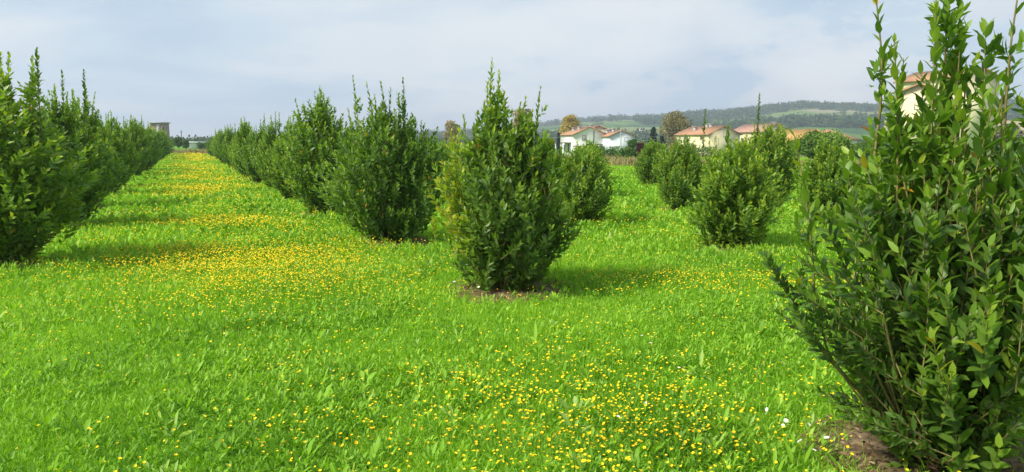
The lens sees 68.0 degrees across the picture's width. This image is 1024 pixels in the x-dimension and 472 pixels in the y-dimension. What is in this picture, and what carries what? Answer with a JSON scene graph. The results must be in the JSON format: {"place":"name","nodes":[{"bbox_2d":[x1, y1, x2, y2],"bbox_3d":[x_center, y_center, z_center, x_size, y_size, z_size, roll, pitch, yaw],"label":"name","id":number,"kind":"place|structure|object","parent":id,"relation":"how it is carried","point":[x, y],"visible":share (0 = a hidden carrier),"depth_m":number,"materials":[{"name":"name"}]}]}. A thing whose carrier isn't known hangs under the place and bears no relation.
{"place":"outdoors","nodes":[
{"label":"outdoors","id":0,"kind":"place"},
{"bbox_2d":[148,122,170,137],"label":"brick tower","id":1,"kind":"structure","parent":0,"point":[161,125],"depth_m":230.63,"materials":[{"name":"concrete"}]},
{"bbox_2d":[187,142,205,148],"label":"shed","id":2,"kind":"structure","parent":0,"point":[193,145],"depth_m":148.82,"materials":[{"name":"grey metal"}]},
{"bbox_2d":[0,143,1023,471],"bbox_3d":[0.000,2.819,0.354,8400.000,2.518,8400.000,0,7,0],"label":"ground","id":3,"kind":"structure","parent":0,"point":[410,331],"depth_m":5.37,"materials":[{"name":"green plant"}]},
{"bbox_2d":[122,114,153,175],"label":"bay shrub","id":4,"kind":"object","parent":3,"relation":"on","point":[137,138],"visible":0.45,"depth_m":34.07,"materials":[{"name":"green plant"}]},
{"bbox_2d":[135,119,161,171],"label":"bay shrub","id":5,"kind":"object","parent":3,"relation":"on","point":[152,159],"visible":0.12,"depth_m":38.44,"materials":[{"name":"green plant"}]},
{"bbox_2d":[143,123,163,164],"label":"bay shrub","id":6,"kind":"object","parent":3,"relation":"on","point":[149,133],"visible":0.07,"depth_m":42.54,"materials":[{"name":"green plant"}]},
{"bbox_2d":[144,121,164,163],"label":"bay shrub","id":7,"kind":"object","parent":3,"relation":"on","point":[156,138],"visible":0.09,"depth_m":46.75,"materials":[{"name":"green plant"}]},
{"bbox_2d":[151,126,169,159],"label":"bay shrub","id":8,"kind":"object","parent":3,"relation":"on","point":[164,143],"visible":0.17,"depth_m":62.96,"materials":[{"name":"green plant"}]},
{"bbox_2d":[158,128,169,158],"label":"bay shrub","id":9,"kind":"object","parent":3,"relation":"on","point":[163,134],"visible":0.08,"depth_m":67.02,"materials":[{"name":"green plant"}]},
{"bbox_2d":[167,135,174,153],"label":"bay shrub","id":10,"kind":"object","parent":3,"relation":"on","point":[170,141],"visible":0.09,"depth_m":87.91,"materials":[{"name":"green plant"}]},
{"bbox_2d":[172,136,182,146],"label":"tree","id":11,"kind":"object","parent":3,"relation":"on","point":[177,142],"visible":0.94,"depth_m":138.69,"materials":[{"name":"green plant"}]},
{"bbox_2d":[182,139,189,148],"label":"tree","id":12,"kind":"object","parent":3,"relation":"on","point":[186,144],"visible":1,"depth_m":136.84,"materials":[{"name":"green plant"}]},
{"bbox_2d":[197,142,209,148],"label":"bush","id":13,"kind":"object","parent":3,"relation":"on","point":[201,145],"visible":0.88,"depth_m":138.40,"materials":[{"name":"green plant"}]},
{"bbox_2d":[205,134,214,155],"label":"bay shrub","id":14,"kind":"object","parent":3,"relation":"on","point":[208,146],"visible":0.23,"depth_m":77.63,"materials":[{"name":"green plant"}]},
{"bbox_2d":[211,129,225,154],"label":"bay shrub","id":15,"kind":"object","parent":3,"relation":"on","point":[216,136],"visible":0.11,"depth_m":61.04,"materials":[{"name":"green plant"}]},
{"bbox_2d":[209,126,229,163],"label":"bay shrub","id":16,"kind":"object","parent":3,"relation":"on","point":[219,141],"visible":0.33,"depth_m":52.89,"materials":[{"name":"green plant"}]},
{"bbox_2d":[215,123,235,167],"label":"bay shrub","id":17,"kind":"object","parent":3,"relation":"on","point":[228,137],"visible":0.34,"depth_m":44.69,"materials":[{"name":"green plant"}]},
{"bbox_2d":[226,128,238,169],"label":"bay shrub","id":18,"kind":"object","parent":3,"relation":"on","point":[231,145],"visible":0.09,"depth_m":40.50,"materials":[{"name":"green plant"}]},
{"bbox_2d":[228,122,254,162],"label":"bay shrub","id":19,"kind":"object","parent":3,"relation":"on","point":[235,143],"visible":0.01,"depth_m":36.65,"materials":[{"name":"green plant"}]},
{"bbox_2d":[170,134,554,147],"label":"tree belt","id":20,"kind":"object","parent":3,"relation":"on","point":[200,139],"visible":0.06,"depth_m":391.20,"materials":[{"name":"green plant"}]},
{"bbox_2d":[443,120,460,143],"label":"tree","id":21,"kind":"object","parent":3,"relation":"on","point":[449,124],"visible":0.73,"depth_m":167.37,"materials":[{"name":"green plant"}]},
{"bbox_2d":[2,152,1017,471],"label":"flower carpet","id":22,"kind":"object","parent":3,"relation":"on","point":[236,258],"visible":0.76,"depth_m":8.38,"materials":[{"name":"yellow plant"}]},
{"bbox_2d":[3,177,1023,471],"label":"soil","id":23,"kind":"structure","parent":3,"relation":"on","point":[873,449],"depth_m":4.00,"materials":[{"name":"brown soil"}]},
{"bbox_2d":[0,47,105,265],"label":"bay shrub","id":24,"kind":"object","parent":23,"relation":"on","point":[26,208],"visible":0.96,"depth_m":9.42,"materials":[{"name":"green plant"}]},
{"bbox_2d":[1,69,129,226],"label":"bay shrub","id":25,"kind":"object","parent":23,"relation":"on","point":[90,199],"visible":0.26,"depth_m":13.65,"materials":[{"name":"green plant"}]},
{"bbox_2d":[65,87,120,207],"bbox_3d":[-10.050,-2.051,17.838,1.623,2.945,1.936,0,7,0],"label":"bay shrub","id":26,"kind":"object","parent":23,"relation":"on","point":[94,122],"visible":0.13,"depth_m":17.68,"materials":[{"name":"green plant"}]},
{"bbox_2d":[99,115,133,194],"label":"bay shrub","id":27,"kind":"object","parent":23,"relation":"on","point":[124,174],"visible":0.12,"depth_m":21.94,"materials":[{"name":"green plant"}]},
{"bbox_2d":[103,110,140,185],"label":"bay shrub","id":28,"kind":"object","parent":23,"relation":"on","point":[123,139],"visible":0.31,"depth_m":25.89,"materials":[{"name":"green plant"}]},
{"bbox_2d":[113,119,144,167],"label":"bay shrub","id":29,"kind":"object","parent":23,"relation":"on","point":[141,154],"visible":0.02,"depth_m":30.30,"materials":[{"name":"green plant"}]},
{"bbox_2d":[229,118,254,176],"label":"bay shrub","id":30,"kind":"object","parent":23,"relation":"on","point":[242,133],"visible":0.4,"depth_m":32.22,"materials":[{"name":"green plant"}]},
{"bbox_2d":[238,119,268,182],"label":"bay shrub","id":31,"kind":"object","parent":23,"relation":"on","point":[248,167],"visible":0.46,"depth_m":28.28,"materials":[{"name":"green plant"}]},
{"bbox_2d":[245,111,281,188],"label":"bay shrub","id":32,"kind":"object","parent":23,"relation":"on","point":[269,136],"visible":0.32,"depth_m":24.14,"materials":[{"name":"green plant"}]},
{"bbox_2d":[253,116,304,199],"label":"bay shrub","id":33,"kind":"object","parent":23,"relation":"on","point":[275,173],"visible":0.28,"depth_m":20.04,"materials":[{"name":"green plant"}]},
{"bbox_2d":[272,86,356,213],"bbox_3d":[-4.121,-1.783,16.133,1.973,2.823,2.181,-3,8,-23],"label":"bay shrub","id":34,"kind":"object","parent":23,"relation":"on","point":[317,128],"visible":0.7,"depth_m":15.84,"materials":[{"name":"green plant"}]},
{"bbox_2d":[309,75,463,242],"bbox_3d":[-1.850,-1.185,12.036,2.489,2.690,2.096,-1,7,-9],"label":"bay shrub","id":35,"kind":"object","parent":23,"relation":"on","point":[403,185],"visible":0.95,"depth_m":11.63,"materials":[{"name":"green plant"}]},
{"bbox_2d":[420,140,461,182],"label":"bay shrub","id":36,"kind":"object","parent":23,"relation":"on","point":[439,145],"visible":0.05,"depth_m":22.39,"materials":[{"name":"green plant"}]},
{"bbox_2d":[427,59,581,292],"bbox_3d":[-0.085,-0.597,7.897,1.700,2.530,1.776,0,7,0],"label":"bay shrub","id":37,"kind":"object","parent":23,"relation":"on","point":[514,213],"visible":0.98,"depth_m":7.74,"materials":[{"name":"green plant"}]},
{"bbox_2d":[553,140,616,223],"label":"bay shrub","id":38,"kind":"object","parent":23,"relation":"on","point":[587,197],"visible":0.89,"depth_m":14.14,"materials":[{"name":"green plant"}]},
{"bbox_2d":[573,144,613,186],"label":"bay shrub","id":39,"kind":"object","parent":23,"relation":"on","point":[606,167],"visible":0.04,"depth_m":21.55,"materials":[{"name":"green plant"}]},
{"bbox_2d":[586,137,606,169],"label":"bay shrub","id":40,"kind":"object","parent":23,"relation":"on","point":[599,151],"visible":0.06,"depth_m":30.84,"materials":[{"name":"green plant"}]},
{"bbox_2d":[632,137,668,184],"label":"bay shrub","id":41,"kind":"object","parent":23,"relation":"on","point":[645,173],"visible":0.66,"depth_m":26.60,"materials":[{"name":"green plant"}]},
{"bbox_2d":[650,109,708,208],"bbox_3d":[3.911,-1.736,17.492,1.446,2.398,1.425,1,7,7],"label":"bay shrub","id":42,"kind":"object","parent":23,"relation":"on","point":[679,170],"visible":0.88,"depth_m":17.37,"materials":[{"name":"green plant"}]},
{"bbox_2d":[684,122,792,248],"bbox_3d":[3.297,-0.698,11.159,1.462,1.939,1.680,-5,9,-37],"label":"bay shrub","id":43,"kind":"object","parent":23,"relation":"on","point":[741,216],"visible":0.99,"depth_m":10.88,"materials":[{"name":"green plant"}]},
{"bbox_2d":[731,92,804,201],"bbox_3d":[6.561,-2.209,19.399,1.956,2.923,1.702,0,7,1],"label":"bay shrub","id":44,"kind":"object","parent":23,"relation":"on","point":[777,152],"visible":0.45,"depth_m":19.06,"materials":[{"name":"green plant"}]},
{"bbox_2d":[789,130,862,224],"bbox_3d":[5.998,-1.084,14.430,1.541,1.870,1.292,-4,8,-26],"label":"bay shrub","id":45,"kind":"object","parent":23,"relation":"on","point":[825,183],"visible":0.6,"depth_m":14.16,"materials":[{"name":"green plant"}]},
{"bbox_2d":[757,0,1023,471],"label":"bay shrub","id":46,"kind":"object","parent":23,"relation":"on","point":[941,314],"visible":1,"depth_m":3.49,"materials":[{"name":"green plant"}]},
{"bbox_2d":[963,196,1022,230],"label":"bay shrub","id":47,"kind":"object","parent":23,"relation":"on","point":[987,207],"visible":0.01,"depth_m":7.18,"materials":[{"name":"green plant"}]},
{"bbox_2d":[512,108,536,131],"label":"tree","id":48,"kind":"object","parent":3,"relation":"on","point":[515,122],"visible":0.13,"depth_m":157.11,"materials":[{"name":"green plant"}]},
{"bbox_2d":[556,132,560,152],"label":"bush","id":49,"kind":"object","parent":3,"relation":"on","point":[558,143],"visible":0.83,"depth_m":168.63,"materials":[{"name":"green plant"}]},
{"bbox_2d":[557,114,581,136],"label":"tree","id":50,"kind":"object","parent":3,"relation":"on","point":[572,121],"visible":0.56,"depth_m":220.51,"materials":[{"name":"yellow plant"}]},
{"bbox_2d":[554,126,606,155],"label":"house","id":51,"kind":"structure","parent":3,"relation":"on","point":[568,143],"depth_m":198.65,"materials":[{"name":"paint"}]},
{"bbox_2d":[172,148,1018,174],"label":"dry grass","id":52,"kind":"structure","parent":3,"relation":"on","point":[616,160],"depth_m":51.58,"materials":[{"name":"beige plant"}]},
{"bbox_2d":[572,144,619,156],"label":"garden hedge","id":53,"kind":"object","parent":3,"relation":"on","point":[610,151],"visible":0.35,"depth_m":91.14,"materials":[{"name":"green plant"}]},
{"bbox_2d":[615,147,639,157],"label":"bush","id":54,"kind":"object","parent":3,"relation":"on","point":[626,152],"visible":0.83,"depth_m":73.13,"materials":[{"name":"green plant"}]},
{"bbox_2d":[626,138,637,148],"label":"bush","id":55,"kind":"object","parent":3,"relation":"on","point":[632,143],"visible":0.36,"depth_m":93.94,"materials":[{"name":"green plant"}]},
{"bbox_2d":[635,142,645,153],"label":"bush","id":56,"kind":"object","parent":3,"relation":"on","point":[640,146],"visible":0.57,"depth_m":74.34,"materials":[{"name":"red plant"}]},
{"bbox_2d":[647,127,658,142],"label":"tree","id":57,"kind":"object","parent":3,"relation":"on","point":[653,134],"visible":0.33,"depth_m":163.28,"materials":[{"name":"green plant"}]},
{"bbox_2d":[658,135,664,148],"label":"tree","id":58,"kind":"object","parent":3,"relation":"on","point":[662,139],"visible":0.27,"depth_m":148.64,"materials":[{"name":"green plant"}]},
{"bbox_2d":[666,142,681,156],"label":"bush","id":59,"kind":"object","parent":3,"relation":"on","point":[672,144],"visible":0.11,"depth_m":78.91,"materials":[{"name":"green plant"}]},
{"bbox_2d":[658,110,692,144],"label":"tree","id":60,"kind":"object","parent":3,"relation":"on","point":[671,126],"visible":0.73,"depth_m":192.56,"materials":[{"name":"brown plant"}]},
{"bbox_2d":[666,145,717,156],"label":"garden hedge","id":61,"kind":"object","parent":3,"relation":"on","point":[706,150],"visible":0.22,"depth_m":97.14,"materials":[{"name":"green plant"}]},
{"bbox_2d":[559,137,1018,153],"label":"hedges","id":62,"kind":"object","parent":3,"relation":"on","point":[858,141],"visible":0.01,"depth_m":264.08,"materials":[{"name":"green plant"}]},
{"bbox_2d":[769,129,822,156],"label":"barn","id":63,"kind":"structure","parent":3,"relation":"on","point":[797,132],"depth_m":120.41,"materials":[{"name":"stone"}]},
{"bbox_2d":[792,129,853,159],"bbox_3d":[24.538,-7.127,59.779,3.932,2.635,4.240,-6,9,-39],"label":"tree","id":64,"kind":"object","parent":3,"relation":"on","point":[808,142],"visible":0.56,"depth_m":59.09,"materials":[{"name":"green plant"}]},
{"bbox_2d":[853,142,879,158],"bbox_3d":[30.583,-7.356,65.639,2.502,1.715,3.044,5,9,37],"label":"tree","id":65,"kind":"object","parent":3,"relation":"on","point":[857,146],"visible":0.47,"depth_m":64.94,"materials":[{"name":"green plant"}]},
{"bbox_2d":[891,83,938,149],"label":"house","id":66,"kind":"structure","parent":3,"relation":"on","point":[909,104],"depth_m":95.80,"materials":[{"name":"paint"}]},
{"bbox_2d":[893,66,1001,156],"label":"tall house","id":67,"kind":"structure","parent":3,"relation":"on","point":[910,80],"depth_m":99.06,"materials":[{"name":"paint"}]},
{"bbox_2d":[994,124,1023,152],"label":"tree","id":68,"kind":"object","parent":3,"relation":"on","point":[1020,132],"visible":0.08,"depth_m":73.89,"materials":[{"name":"green plant"}]},
{"bbox_2d":[1015,135,1023,152],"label":"tree","id":69,"kind":"object","parent":3,"relation":"on","point":[1021,142],"visible":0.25,"depth_m":55.13,"materials":[{"name":"green plant"}]},
{"bbox_2d":[0,0,1023,138],"label":"sky","id":70,"kind":"structure","parent":0,"point":[199,67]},
{"bbox_2d":[588,124,607,131],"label":"house","id":71,"kind":"structure","parent":0,"point":[600,128],"depth_m":211.04,"materials":[{"name":"ceramic"}]},
{"bbox_2d":[601,128,636,153],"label":"house","id":72,"kind":"structure","parent":0,"point":[611,138],"depth_m":194.46,"materials":[{"name":"paint"}]},
{"bbox_2d":[674,115,742,154],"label":"house","id":73,"kind":"structure","parent":0,"point":[711,131],"depth_m":179.17,"materials":[{"name":"paint"}]},
{"bbox_2d":[462,107,1010,141],"bbox_3d":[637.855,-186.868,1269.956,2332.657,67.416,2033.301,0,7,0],"label":"hills","id":74,"kind":"structure","parent":0,"point":[629,125],"depth_m":1016.47,"materials":[{"name":"green plant"}]},
{"bbox_2d":[416,98,1023,141],"bbox_3d":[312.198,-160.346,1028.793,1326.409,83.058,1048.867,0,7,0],"label":"hill woods","id":75,"kind":"object","parent":74,"relation":"on","point":[854,120],"visible":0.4,"depth_m":990.12,"materials":[{"name":"green plant"}]},
{"bbox_2d":[734,122,787,143],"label":"house","id":76,"kind":"structure","parent":0,"point":[744,129],"depth_m":190.11,"materials":[{"name":"tile"}]},
{"bbox_2d":[821,129,859,156],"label":"house","id":77,"kind":"structure","parent":0,"point":[854,139],"depth_m":164.27,"materials":[{"name":"ceramic"}]},
{"bbox_2d":[884,121,1023,136],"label":"field","id":78,"kind":"structure","parent":0,"point":[1008,122],"depth_m":410.45,"materials":[{"name":"green plant"}]}
]}

